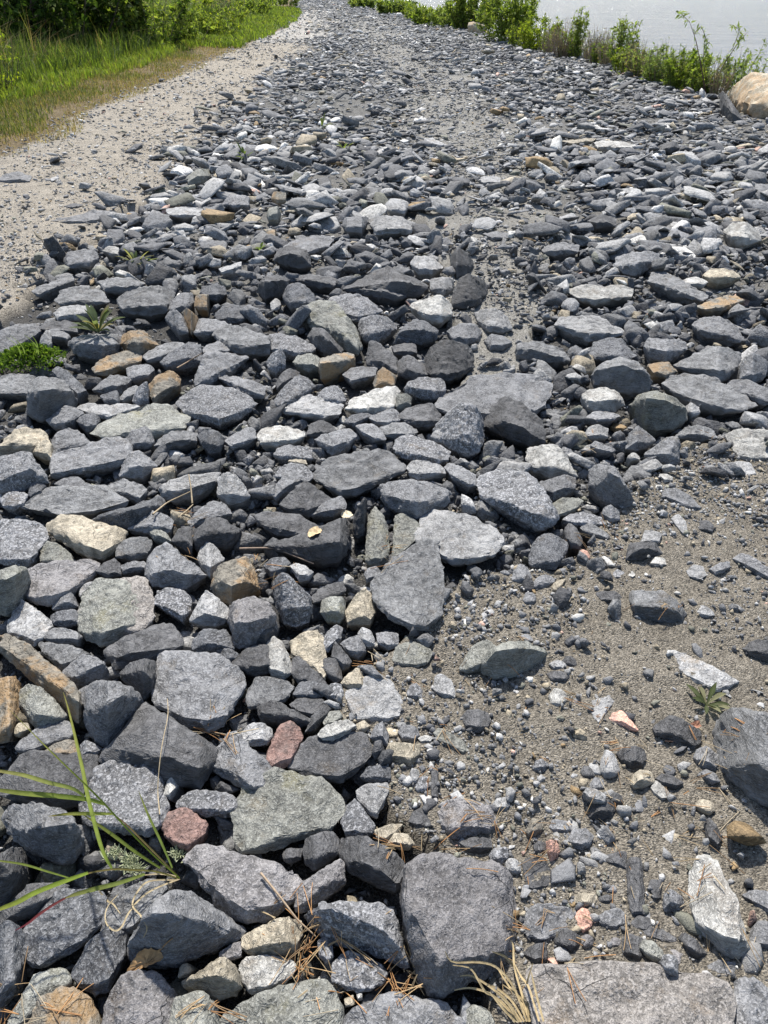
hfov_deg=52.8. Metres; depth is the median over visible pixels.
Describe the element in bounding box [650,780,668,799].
stone flake
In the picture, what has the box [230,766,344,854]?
flat stone
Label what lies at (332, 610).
stone
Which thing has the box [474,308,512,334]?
stone
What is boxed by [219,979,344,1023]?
flat stone
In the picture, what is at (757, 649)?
stone
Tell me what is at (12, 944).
rock
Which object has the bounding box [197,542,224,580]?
stone
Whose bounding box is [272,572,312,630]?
stone
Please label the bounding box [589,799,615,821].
stone
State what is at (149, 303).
flat stone
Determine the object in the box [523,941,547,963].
stone
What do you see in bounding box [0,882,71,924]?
rock
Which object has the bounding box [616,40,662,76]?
leafy shrub
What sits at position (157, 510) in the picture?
dry stalk
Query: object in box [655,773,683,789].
stone
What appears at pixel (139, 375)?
stone
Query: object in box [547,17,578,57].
dry weed
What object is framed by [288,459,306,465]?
stone
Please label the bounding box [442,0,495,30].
leafy shrub
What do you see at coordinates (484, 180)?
stone
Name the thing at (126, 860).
lichen tuft
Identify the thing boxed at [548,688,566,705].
pebble
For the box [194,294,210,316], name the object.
stone
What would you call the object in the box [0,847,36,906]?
rock
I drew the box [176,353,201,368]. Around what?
twig
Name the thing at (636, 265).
boulder
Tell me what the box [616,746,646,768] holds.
stone
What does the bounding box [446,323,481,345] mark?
stone
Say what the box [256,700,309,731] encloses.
stone
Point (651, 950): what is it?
pebble
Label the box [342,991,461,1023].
flat stone
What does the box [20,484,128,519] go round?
flat stone
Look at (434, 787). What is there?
stone
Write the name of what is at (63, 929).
flat stone
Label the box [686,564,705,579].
stone flake
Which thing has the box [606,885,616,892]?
pebble
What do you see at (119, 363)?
stone
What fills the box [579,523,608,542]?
stone flake
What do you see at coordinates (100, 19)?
broadleaf bush
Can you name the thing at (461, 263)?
stone
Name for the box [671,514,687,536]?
stone flake
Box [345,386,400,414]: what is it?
flat stone
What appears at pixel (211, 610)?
stone
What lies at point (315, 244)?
flat stone
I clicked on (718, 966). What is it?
stone flake
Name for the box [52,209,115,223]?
flat stone
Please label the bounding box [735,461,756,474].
flat stone
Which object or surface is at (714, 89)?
dry weed
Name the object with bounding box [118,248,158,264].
rosette plant
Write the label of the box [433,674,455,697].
stone
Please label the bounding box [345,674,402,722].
flat stone
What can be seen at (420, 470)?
boulder
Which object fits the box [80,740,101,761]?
stone
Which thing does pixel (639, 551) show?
boulder
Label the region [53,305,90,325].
stone
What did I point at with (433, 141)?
stone
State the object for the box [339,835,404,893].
rock
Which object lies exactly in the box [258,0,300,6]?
leafy bush
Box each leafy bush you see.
[99,0,194,46]
[143,0,220,40]
[192,0,248,35]
[227,0,275,14]
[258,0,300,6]
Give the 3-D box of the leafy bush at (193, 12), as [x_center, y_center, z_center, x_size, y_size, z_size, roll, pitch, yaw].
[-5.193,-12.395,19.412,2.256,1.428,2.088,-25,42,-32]
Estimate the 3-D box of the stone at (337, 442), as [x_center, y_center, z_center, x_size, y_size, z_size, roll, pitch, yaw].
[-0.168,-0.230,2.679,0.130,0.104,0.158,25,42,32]
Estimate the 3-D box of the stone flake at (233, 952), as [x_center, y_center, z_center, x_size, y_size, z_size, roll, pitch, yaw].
[-0.249,0.737,1.279,0.037,0.078,0.040,0,34,0]
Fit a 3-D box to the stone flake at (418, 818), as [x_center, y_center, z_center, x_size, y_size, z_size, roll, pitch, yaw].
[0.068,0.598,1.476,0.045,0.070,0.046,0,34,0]
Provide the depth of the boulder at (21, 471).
2.40 m
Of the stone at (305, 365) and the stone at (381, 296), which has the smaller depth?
the stone at (305, 365)
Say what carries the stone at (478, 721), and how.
on the ground at (682, 702)
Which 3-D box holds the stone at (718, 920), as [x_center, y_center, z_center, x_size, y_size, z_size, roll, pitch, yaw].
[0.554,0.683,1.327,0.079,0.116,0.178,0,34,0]
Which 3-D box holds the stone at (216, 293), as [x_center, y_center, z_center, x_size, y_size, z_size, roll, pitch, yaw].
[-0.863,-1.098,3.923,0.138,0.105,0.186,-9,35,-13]
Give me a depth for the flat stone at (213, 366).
3.12 m
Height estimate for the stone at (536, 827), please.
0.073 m
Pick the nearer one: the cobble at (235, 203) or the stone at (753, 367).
the stone at (753, 367)
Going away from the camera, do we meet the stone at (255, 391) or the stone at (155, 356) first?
the stone at (255, 391)
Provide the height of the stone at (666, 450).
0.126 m
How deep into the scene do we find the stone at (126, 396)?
2.93 m
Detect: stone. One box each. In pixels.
[0,171,31,182]
[0,323,40,360]
[0,373,35,401]
[0,427,49,459]
[0,491,29,515]
[0,633,82,723]
[0,676,22,743]
[0,749,98,810]
[1,801,84,866]
[6,605,54,648]
[11,599,54,628]
[14,723,33,737]
[15,720,77,752]
[19,684,69,727]
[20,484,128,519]
[23,888,107,968]
[24,559,100,606]
[31,276,74,300]
[32,439,52,464]
[38,642,90,670]
[40,320,77,339]
[40,541,73,562]
[44,627,85,648]
[46,405,83,431]
[46,514,127,564]
[46,739,76,754]
[48,436,132,479]
[49,328,70,347]
[50,609,77,629]
[51,428,90,454]
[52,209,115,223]
[52,366,88,404]
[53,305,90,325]
[54,286,109,310]
[54,477,88,485]
[62,654,110,689]
[63,249,98,274]
[64,203,82,208]
[68,333,121,365]
[77,403,139,421]
[77,577,139,646]
[78,581,92,597]
[78,680,143,746]
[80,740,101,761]
[90,403,190,440]
[92,350,141,379]
[92,375,131,396]
[92,496,165,534]
[96,558,122,578]
[97,277,145,297]
[98,702,218,789]
[100,878,169,933]
[103,246,119,261]
[103,623,183,669]
[115,537,153,564]
[116,285,175,321]
[119,450,157,484]
[119,658,156,700]
[120,385,137,404]
[126,364,154,386]
[126,426,155,453]
[128,510,173,540]
[132,381,151,408]
[142,342,183,367]
[144,542,206,593]
[148,370,180,403]
[151,650,246,732]
[154,430,197,453]
[154,587,192,625]
[158,472,220,507]
[161,807,208,851]
[164,778,183,803]
[165,309,189,340]
[166,207,202,222]
[168,292,194,315]
[171,526,195,557]
[175,384,257,429]
[175,789,237,818]
[181,957,242,1001]
[182,308,198,338]
[186,168,210,188]
[187,501,232,528]
[189,590,229,629]
[191,628,234,652]
[192,517,241,555]
[193,318,228,341]
[193,350,248,386]
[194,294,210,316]
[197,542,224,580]
[199,240,226,257]
[199,283,226,304]
[203,340,230,353]
[212,324,270,359]
[213,730,271,790]
[218,262,241,279]
[218,375,265,402]
[219,648,238,661]
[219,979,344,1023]
[225,427,256,452]
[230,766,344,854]
[231,644,270,679]
[239,954,295,994]
[240,722,273,748]
[241,916,302,956]
[245,676,294,709]
[254,511,318,539]
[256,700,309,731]
[257,425,305,452]
[257,599,279,644]
[263,557,290,580]
[265,517,350,568]
[266,206,280,225]
[266,229,275,235]
[266,348,285,378]
[266,636,291,680]
[266,720,302,768]
[267,333,315,361]
[271,191,285,206]
[272,471,302,504]
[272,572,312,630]
[273,444,312,464]
[274,462,313,483]
[279,480,330,521]
[282,848,302,863]
[283,235,333,255]
[283,394,343,423]
[287,731,372,784]
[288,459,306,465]
[289,630,326,679]
[289,697,323,717]
[290,563,313,586]
[291,656,326,684]
[292,680,322,698]
[293,353,320,378]
[294,858,346,913]
[295,274,336,293]
[302,831,339,870]
[304,900,409,968]
[305,704,332,735]
[306,420,336,437]
[311,581,345,605]
[313,448,406,498]
[314,428,356,456]
[317,719,355,741]
[317,937,333,964]
[320,596,345,625]
[321,657,342,684]
[323,624,342,656]
[323,710,342,725]
[329,683,343,700]
[331,642,351,674]
[331,950,388,992]
[340,635,365,663]
[340,798,374,837]
[341,668,362,688]
[342,265,428,302]
[342,366,377,389]
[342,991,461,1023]
[343,413,373,431]
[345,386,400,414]
[345,588,375,630]
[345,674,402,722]
[347,285,406,305]
[352,497,367,543]
[355,423,385,447]
[356,720,369,732]
[356,782,388,818]
[360,764,390,783]
[364,506,389,568]
[364,566,379,587]
[366,340,397,374]
[368,409,400,427]
[370,537,445,630]
[370,721,388,747]
[372,740,383,760]
[373,367,396,388]
[374,824,402,843]
[377,479,451,522]
[380,422,417,442]
[385,198,409,217]
[386,742,419,766]
[387,833,414,850]
[391,343,416,360]
[392,513,419,555]
[392,642,432,667]
[393,319,438,350]
[393,434,450,465]
[395,393,411,411]
[397,355,427,383]
[398,403,440,433]
[398,724,419,741]
[406,683,422,699]
[410,255,443,280]
[414,508,504,566]
[415,776,429,792]
[418,735,432,742]
[424,138,446,147]
[430,770,438,798]
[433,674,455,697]
[434,372,552,419]
[444,463,477,493]
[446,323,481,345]
[450,248,473,278]
[459,837,491,853]
[461,709,490,733]
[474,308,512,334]
[476,176,500,184]
[483,231,508,240]
[484,334,511,351]
[484,396,546,450]
[492,797,509,810]
[514,341,570,369]
[521,903,573,942]
[522,857,550,889]
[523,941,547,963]
[523,960,736,1023]
[525,818,542,836]
[533,841,545,854]
[539,474,576,502]
[541,242,579,260]
[546,840,559,860]
[549,819,570,832]
[553,497,583,522]
[554,315,624,346]
[561,512,605,530]
[562,138,595,146]
[562,523,582,555]
[567,828,593,850]
[568,284,633,308]
[574,892,596,906]
[580,387,624,413]
[582,788,605,803]
[585,424,608,444]
[586,411,619,427]
[587,214,616,233]
[588,463,634,508]
[589,777,604,789]
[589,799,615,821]
[590,441,615,459]
[594,140,635,153]
[596,591,621,603]
[599,908,626,929]
[600,505,619,522]
[605,851,626,868]
[609,710,638,731]
[609,792,622,805]
[613,569,623,577]
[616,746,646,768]
[622,933,643,960]
[624,425,655,455]
[626,857,644,915]
[629,590,686,622]
[630,770,654,789]
[631,915,651,929]
[640,530,661,543]
[643,927,676,942]
[644,436,680,465]
[646,362,677,383]
[647,271,708,304]
[650,557,666,566]
[652,715,701,749]
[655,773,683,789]
[658,474,672,482]
[661,373,757,418]
[662,488,700,509]
[662,889,684,912]
[667,650,738,691]
[676,425,717,445]
[678,932,706,958]
[684,277,707,290]
[685,402,699,423]
[687,854,749,959]
[693,746,718,770]
[696,295,744,316]
[698,520,713,531]
[699,769,720,784]
[708,561,729,575]
[724,428,767,461]
[727,379,767,410]
[732,553,767,579]
[733,976,767,1023]
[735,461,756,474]
[736,353,767,383]
[742,639,767,661]
[742,889,767,913]
[749,920,767,948]
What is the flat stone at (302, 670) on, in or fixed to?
on the ground at (682, 702)
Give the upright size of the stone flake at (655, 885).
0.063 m
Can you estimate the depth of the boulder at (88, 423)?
2.75 m
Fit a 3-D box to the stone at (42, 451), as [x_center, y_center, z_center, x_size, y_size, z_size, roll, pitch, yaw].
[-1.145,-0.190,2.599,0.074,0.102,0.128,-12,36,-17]
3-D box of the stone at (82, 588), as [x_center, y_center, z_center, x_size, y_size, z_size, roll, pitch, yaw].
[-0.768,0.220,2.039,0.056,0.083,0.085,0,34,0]
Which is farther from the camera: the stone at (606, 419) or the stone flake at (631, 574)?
the stone at (606, 419)
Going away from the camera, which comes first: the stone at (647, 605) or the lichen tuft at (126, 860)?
the lichen tuft at (126, 860)
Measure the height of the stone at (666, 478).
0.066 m
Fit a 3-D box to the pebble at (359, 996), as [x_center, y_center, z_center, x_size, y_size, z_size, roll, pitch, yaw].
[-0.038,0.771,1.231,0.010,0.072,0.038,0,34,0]
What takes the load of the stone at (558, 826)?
on the ground at (682, 702)
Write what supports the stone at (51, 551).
on the ground at (682, 702)
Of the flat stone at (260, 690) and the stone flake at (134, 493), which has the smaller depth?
the flat stone at (260, 690)
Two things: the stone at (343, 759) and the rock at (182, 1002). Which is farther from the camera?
the stone at (343, 759)
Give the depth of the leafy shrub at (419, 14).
29.99 m
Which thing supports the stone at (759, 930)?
on the ground at (682, 702)
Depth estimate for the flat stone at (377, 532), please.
2.16 m
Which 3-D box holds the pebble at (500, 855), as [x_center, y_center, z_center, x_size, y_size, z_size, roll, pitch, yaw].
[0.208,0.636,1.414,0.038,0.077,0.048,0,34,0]
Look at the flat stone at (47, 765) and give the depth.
1.51 m
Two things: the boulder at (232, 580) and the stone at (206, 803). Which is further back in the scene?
the boulder at (232, 580)
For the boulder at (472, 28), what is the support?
on the ground at (682, 702)
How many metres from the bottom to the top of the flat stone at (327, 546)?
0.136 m
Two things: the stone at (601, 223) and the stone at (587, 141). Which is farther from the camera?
the stone at (587, 141)
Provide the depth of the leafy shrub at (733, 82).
13.87 m
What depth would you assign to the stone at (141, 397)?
2.90 m
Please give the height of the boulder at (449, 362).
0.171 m
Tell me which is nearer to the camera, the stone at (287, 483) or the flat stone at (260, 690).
the flat stone at (260, 690)
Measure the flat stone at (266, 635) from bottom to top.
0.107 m
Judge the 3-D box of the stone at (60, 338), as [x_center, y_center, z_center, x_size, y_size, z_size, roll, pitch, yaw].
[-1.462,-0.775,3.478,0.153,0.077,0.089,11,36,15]
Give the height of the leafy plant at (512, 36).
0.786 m
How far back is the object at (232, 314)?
3.62 m
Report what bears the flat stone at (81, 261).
on the ground at (682, 702)
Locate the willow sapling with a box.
[675,10,767,93]
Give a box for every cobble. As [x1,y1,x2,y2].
[223,195,249,212]
[274,374,315,406]
[318,385,345,410]
[430,430,442,445]
[437,798,497,839]
[459,639,494,673]
[528,533,568,570]
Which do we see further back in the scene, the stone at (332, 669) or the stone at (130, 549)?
the stone at (130, 549)
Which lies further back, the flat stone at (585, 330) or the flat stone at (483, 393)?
the flat stone at (585, 330)
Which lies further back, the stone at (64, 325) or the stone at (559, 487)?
the stone at (64, 325)
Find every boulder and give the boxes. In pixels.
[0,451,49,493]
[0,518,50,568]
[26,376,77,425]
[52,592,79,611]
[76,413,101,438]
[100,390,120,404]
[120,330,158,361]
[127,889,246,969]
[160,342,202,375]
[197,429,224,459]
[210,556,260,605]
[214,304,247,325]
[217,472,250,510]
[227,596,278,649]
[257,275,289,304]
[272,245,311,273]
[275,368,299,392]
[282,283,315,314]
[296,300,362,356]
[307,327,343,357]
[318,352,355,385]
[329,293,382,328]
[342,216,367,237]
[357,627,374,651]
[358,315,396,346]
[368,215,415,239]
[376,631,398,652]
[399,852,516,998]
[403,377,445,404]
[406,460,445,482]
[410,295,452,328]
[424,339,474,385]
[429,277,453,295]
[433,402,484,458]
[450,273,487,309]
[468,22,484,32]
[477,468,559,532]
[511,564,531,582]
[525,444,577,480]
[588,337,636,365]
[591,356,652,400]
[613,251,659,278]
[625,541,662,560]
[629,391,687,437]
[643,338,687,363]
[661,141,679,154]
[673,346,741,382]
[692,316,744,347]
[702,268,740,289]
[712,707,767,806]
[727,72,767,118]
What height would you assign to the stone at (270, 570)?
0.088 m
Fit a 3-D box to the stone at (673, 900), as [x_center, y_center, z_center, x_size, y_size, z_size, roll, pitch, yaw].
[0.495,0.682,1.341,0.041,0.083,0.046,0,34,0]
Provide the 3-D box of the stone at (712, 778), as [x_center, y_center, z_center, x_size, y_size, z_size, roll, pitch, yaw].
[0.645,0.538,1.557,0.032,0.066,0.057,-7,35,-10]
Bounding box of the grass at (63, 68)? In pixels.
[0,0,302,156]
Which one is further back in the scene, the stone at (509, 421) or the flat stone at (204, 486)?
the stone at (509, 421)
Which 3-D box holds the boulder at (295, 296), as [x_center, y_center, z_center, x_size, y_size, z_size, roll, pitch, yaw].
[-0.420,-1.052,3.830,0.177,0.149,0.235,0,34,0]
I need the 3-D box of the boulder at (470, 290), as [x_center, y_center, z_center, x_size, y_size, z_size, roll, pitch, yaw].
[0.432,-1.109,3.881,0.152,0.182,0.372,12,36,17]
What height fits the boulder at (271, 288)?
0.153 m
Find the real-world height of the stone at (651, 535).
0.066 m
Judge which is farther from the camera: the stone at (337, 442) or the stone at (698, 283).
the stone at (698, 283)
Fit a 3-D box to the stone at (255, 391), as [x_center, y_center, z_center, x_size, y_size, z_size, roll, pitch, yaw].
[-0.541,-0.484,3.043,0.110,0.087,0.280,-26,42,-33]
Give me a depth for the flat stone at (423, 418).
2.78 m
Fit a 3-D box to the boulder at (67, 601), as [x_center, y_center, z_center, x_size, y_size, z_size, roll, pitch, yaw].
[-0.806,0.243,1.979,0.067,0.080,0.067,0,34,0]
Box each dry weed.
[538,27,559,52]
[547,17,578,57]
[579,27,613,62]
[580,30,599,58]
[594,31,617,64]
[619,38,648,74]
[641,44,669,78]
[669,52,688,84]
[706,58,736,94]
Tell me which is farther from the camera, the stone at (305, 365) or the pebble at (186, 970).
the stone at (305, 365)
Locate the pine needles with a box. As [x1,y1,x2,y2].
[0,429,767,1023]
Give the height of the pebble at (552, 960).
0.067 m
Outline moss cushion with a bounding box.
[0,336,67,373]
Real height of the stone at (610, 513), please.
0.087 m
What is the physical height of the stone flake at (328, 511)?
0.095 m
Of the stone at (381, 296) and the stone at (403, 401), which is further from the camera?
the stone at (381, 296)
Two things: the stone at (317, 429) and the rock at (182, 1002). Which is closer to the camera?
the rock at (182, 1002)
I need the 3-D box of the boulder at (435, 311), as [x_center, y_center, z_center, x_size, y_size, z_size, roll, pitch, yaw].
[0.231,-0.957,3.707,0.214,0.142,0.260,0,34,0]
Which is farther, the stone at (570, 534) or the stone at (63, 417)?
the stone at (63, 417)
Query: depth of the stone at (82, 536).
2.17 m
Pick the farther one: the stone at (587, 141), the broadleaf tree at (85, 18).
the broadleaf tree at (85, 18)
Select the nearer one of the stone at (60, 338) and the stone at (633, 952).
the stone at (633, 952)
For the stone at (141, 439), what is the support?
on the ground at (682, 702)
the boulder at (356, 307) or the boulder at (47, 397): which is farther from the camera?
the boulder at (356, 307)
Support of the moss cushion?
on the ground at (682, 702)
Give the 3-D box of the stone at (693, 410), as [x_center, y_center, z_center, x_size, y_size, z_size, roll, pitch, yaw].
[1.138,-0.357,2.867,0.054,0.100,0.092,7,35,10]
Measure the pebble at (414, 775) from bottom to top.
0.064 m
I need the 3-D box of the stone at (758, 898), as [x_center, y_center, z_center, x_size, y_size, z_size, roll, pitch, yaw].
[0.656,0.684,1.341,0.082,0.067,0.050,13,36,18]
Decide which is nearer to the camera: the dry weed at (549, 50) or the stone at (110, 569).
the stone at (110, 569)
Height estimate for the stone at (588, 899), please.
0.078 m
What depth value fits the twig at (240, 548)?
2.15 m
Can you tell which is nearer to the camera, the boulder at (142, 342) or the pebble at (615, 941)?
the pebble at (615, 941)
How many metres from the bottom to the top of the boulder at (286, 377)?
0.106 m
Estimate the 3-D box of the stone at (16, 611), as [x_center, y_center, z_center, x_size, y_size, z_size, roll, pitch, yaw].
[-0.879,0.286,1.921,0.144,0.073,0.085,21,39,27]
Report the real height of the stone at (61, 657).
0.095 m
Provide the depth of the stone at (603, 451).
2.62 m
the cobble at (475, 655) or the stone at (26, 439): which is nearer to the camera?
the cobble at (475, 655)
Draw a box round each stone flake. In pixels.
[28,482,46,497]
[107,478,148,506]
[121,561,145,576]
[149,529,172,545]
[219,941,244,960]
[311,496,346,524]
[408,808,430,827]
[433,728,468,753]
[503,176,520,181]
[521,634,532,641]
[532,758,547,771]
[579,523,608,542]
[591,695,614,723]
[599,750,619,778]
[628,571,634,577]
[648,879,661,900]
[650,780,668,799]
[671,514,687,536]
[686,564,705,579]
[703,818,722,848]
[707,959,735,974]
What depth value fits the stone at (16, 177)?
6.19 m
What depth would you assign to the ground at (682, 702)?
1.94 m
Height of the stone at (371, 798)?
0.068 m
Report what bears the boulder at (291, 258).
on the ground at (682, 702)
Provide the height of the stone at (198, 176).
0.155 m
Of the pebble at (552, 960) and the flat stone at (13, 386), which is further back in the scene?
the flat stone at (13, 386)
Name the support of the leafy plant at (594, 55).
on the ground at (682, 702)
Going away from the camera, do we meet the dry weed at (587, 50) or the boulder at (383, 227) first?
the boulder at (383, 227)
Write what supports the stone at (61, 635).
on the ground at (682, 702)
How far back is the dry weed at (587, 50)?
15.85 m
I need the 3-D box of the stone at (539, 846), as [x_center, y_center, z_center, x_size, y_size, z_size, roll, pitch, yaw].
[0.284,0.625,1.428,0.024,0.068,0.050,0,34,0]
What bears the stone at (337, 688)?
on the ground at (682, 702)
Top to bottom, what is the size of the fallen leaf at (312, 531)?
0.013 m
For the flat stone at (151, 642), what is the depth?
1.81 m
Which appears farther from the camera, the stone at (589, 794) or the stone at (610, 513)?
the stone at (610, 513)
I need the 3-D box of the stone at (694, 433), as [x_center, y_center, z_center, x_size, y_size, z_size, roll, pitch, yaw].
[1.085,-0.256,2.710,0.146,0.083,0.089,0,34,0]
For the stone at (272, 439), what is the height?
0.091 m
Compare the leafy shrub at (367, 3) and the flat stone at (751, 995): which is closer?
the flat stone at (751, 995)
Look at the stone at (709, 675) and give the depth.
1.75 m
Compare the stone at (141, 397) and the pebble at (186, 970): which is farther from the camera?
the stone at (141, 397)
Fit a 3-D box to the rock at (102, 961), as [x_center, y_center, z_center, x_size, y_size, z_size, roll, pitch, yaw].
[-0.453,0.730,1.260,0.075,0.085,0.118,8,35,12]
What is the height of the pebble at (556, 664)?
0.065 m
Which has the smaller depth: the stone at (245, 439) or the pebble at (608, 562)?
the pebble at (608, 562)
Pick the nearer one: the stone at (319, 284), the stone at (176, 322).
the stone at (176, 322)
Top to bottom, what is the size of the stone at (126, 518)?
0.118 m
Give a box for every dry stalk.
[152,491,189,514]
[157,699,167,814]
[188,474,192,503]
[260,872,315,936]
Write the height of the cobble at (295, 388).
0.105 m
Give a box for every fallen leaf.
[127,938,172,970]
[308,526,321,536]
[341,510,352,517]
[691,721,701,727]
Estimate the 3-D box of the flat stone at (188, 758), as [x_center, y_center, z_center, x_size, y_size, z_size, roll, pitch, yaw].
[-0.447,0.496,1.590,0.235,0.129,0.163,14,37,20]
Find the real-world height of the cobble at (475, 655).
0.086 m
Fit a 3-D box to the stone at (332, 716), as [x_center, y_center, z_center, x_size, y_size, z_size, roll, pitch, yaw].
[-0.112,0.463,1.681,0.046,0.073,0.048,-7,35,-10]
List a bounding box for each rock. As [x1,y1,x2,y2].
[0,565,30,616]
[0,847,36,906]
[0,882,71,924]
[0,920,27,1007]
[7,967,76,1023]
[28,986,102,1023]
[71,924,130,996]
[78,760,169,837]
[101,969,177,1023]
[169,990,219,1023]
[182,844,302,923]
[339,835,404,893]
[480,641,547,679]
[718,91,743,122]
[723,222,761,249]
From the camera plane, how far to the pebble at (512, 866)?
1.37 m
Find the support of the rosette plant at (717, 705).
on the ground at (682, 702)
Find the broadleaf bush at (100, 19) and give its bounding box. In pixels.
[54,0,150,39]
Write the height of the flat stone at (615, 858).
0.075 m
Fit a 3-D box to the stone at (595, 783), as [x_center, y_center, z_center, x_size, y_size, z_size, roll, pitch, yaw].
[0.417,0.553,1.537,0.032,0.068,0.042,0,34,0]
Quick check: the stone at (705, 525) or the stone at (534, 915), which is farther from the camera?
the stone at (705, 525)
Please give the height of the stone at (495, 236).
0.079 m
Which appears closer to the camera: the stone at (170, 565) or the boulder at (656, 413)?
the stone at (170, 565)
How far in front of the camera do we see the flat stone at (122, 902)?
1.31 m
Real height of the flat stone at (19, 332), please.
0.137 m
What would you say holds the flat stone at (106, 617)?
on the ground at (682, 702)
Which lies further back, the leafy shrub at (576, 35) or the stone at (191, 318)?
the leafy shrub at (576, 35)
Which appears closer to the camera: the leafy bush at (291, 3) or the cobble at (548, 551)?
the cobble at (548, 551)
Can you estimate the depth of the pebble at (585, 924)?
1.29 m
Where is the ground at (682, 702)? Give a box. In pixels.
[0,0,767,1023]
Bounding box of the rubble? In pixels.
[0,0,767,1023]
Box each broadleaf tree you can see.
[0,0,78,44]
[0,0,129,45]
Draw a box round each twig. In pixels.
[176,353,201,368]
[239,547,313,563]
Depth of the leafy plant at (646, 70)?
12.28 m
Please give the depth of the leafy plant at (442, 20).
28.41 m
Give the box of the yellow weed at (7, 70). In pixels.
[0,28,19,91]
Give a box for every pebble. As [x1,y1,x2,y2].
[178,963,197,978]
[344,994,354,1007]
[356,992,362,1000]
[409,768,419,783]
[466,1004,494,1023]
[488,847,508,864]
[504,858,520,874]
[522,592,535,603]
[533,575,554,589]
[546,671,569,682]
[548,660,566,669]
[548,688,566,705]
[548,957,557,963]
[552,579,565,591]
[552,929,580,951]
[562,656,576,665]
[575,908,592,932]
[580,549,589,559]
[580,765,594,778]
[581,934,593,949]
[598,894,611,902]
[601,556,614,566]
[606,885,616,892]
[610,937,620,946]
[625,453,639,468]
[639,939,663,962]
[657,954,678,976]
[670,949,682,963]
[695,799,714,815]
[697,605,714,618]
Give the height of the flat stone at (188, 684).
0.098 m
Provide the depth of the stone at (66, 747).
1.58 m
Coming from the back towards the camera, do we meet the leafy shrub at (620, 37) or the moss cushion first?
the leafy shrub at (620, 37)
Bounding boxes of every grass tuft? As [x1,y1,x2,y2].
[0,692,179,937]
[445,941,543,1021]
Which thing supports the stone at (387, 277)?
on the ground at (682, 702)
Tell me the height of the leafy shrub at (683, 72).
0.702 m
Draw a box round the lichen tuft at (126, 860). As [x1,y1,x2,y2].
[99,844,185,875]
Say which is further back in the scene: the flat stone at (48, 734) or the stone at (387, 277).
the stone at (387, 277)
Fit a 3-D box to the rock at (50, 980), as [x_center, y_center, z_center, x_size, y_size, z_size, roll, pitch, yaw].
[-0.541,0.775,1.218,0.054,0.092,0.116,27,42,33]
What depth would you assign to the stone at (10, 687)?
1.65 m
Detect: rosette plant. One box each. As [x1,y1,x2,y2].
[69,304,123,332]
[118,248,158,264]
[236,141,253,159]
[320,114,333,128]
[686,682,730,713]
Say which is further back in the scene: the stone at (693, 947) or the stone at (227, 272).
the stone at (227, 272)
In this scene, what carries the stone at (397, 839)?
on the ground at (682, 702)
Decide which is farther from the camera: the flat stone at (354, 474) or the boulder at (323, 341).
the boulder at (323, 341)
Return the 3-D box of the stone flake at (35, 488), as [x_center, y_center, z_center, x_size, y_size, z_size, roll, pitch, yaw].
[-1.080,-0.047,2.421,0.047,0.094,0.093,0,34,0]
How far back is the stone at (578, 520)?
2.26 m
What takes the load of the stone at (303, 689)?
on the ground at (682, 702)
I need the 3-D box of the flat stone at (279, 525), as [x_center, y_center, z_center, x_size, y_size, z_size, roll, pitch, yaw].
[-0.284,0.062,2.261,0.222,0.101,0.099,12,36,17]
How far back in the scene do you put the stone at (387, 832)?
1.43 m
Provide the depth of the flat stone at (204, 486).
2.39 m
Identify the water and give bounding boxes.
[375,0,767,85]
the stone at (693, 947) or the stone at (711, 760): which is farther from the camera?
the stone at (711, 760)
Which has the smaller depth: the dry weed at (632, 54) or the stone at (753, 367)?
the stone at (753, 367)
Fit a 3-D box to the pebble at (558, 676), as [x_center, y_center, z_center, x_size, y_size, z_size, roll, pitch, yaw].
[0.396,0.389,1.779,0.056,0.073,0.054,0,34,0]
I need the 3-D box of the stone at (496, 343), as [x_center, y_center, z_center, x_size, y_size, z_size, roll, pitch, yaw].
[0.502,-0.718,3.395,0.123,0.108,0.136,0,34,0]
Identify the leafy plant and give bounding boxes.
[404,3,427,18]
[427,1,454,26]
[505,17,529,46]
[558,34,584,57]
[590,42,610,63]
[610,44,649,73]
[641,61,666,82]
[685,66,721,93]
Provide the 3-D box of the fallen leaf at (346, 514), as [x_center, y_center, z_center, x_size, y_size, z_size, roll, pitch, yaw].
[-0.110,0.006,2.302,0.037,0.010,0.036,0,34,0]
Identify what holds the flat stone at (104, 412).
on the ground at (682, 702)
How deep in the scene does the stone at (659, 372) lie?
3.13 m
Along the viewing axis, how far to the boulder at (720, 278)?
4.12 m
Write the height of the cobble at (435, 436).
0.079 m
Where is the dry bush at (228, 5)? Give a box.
[195,0,237,15]
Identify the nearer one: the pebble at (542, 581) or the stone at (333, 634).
the stone at (333, 634)
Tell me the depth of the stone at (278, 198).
5.62 m
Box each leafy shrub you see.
[347,0,376,7]
[374,0,418,14]
[408,2,446,24]
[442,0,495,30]
[473,0,539,43]
[563,6,590,57]
[605,15,642,64]
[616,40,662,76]
[640,39,692,81]
[660,45,714,89]
[711,46,767,91]
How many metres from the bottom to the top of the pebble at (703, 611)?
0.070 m

